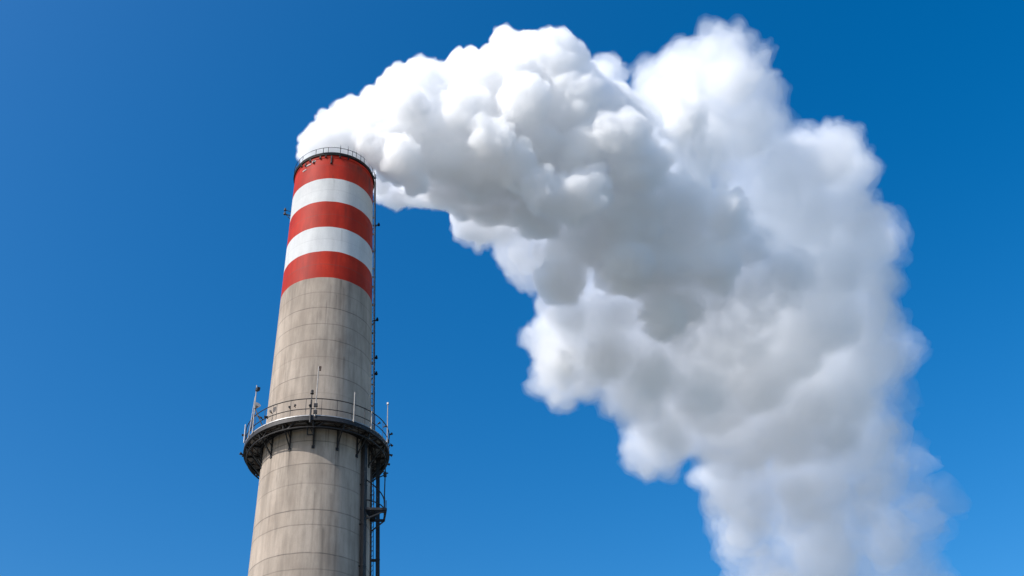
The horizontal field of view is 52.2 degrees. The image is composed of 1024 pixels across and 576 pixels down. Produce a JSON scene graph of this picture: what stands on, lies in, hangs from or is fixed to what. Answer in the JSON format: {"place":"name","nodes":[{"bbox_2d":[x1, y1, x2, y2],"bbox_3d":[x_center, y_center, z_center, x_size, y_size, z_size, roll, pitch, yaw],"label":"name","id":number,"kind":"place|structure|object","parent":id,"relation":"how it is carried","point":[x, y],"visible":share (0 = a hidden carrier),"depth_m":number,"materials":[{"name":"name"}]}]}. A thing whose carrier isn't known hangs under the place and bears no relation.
{"place":"outdoors","nodes":[
{"label":"outdoors","id":0,"kind":"place"},
{"bbox_2d":[0,0,1023,575],"label":"sky","id":1,"kind":"structure","parent":0,"point":[662,287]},
{"label":"ground","id":2,"kind":"structure","parent":0,"visible":0},
{"bbox_2d":[239,146,392,575],"bbox_3d":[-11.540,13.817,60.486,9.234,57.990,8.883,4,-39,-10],"label":"industrial chimney","id":3,"kind":"object","parent":2,"relation":"on","point":[315,454],"visible":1,"depth_m":63.14,"materials":[{"name":"concrete"}]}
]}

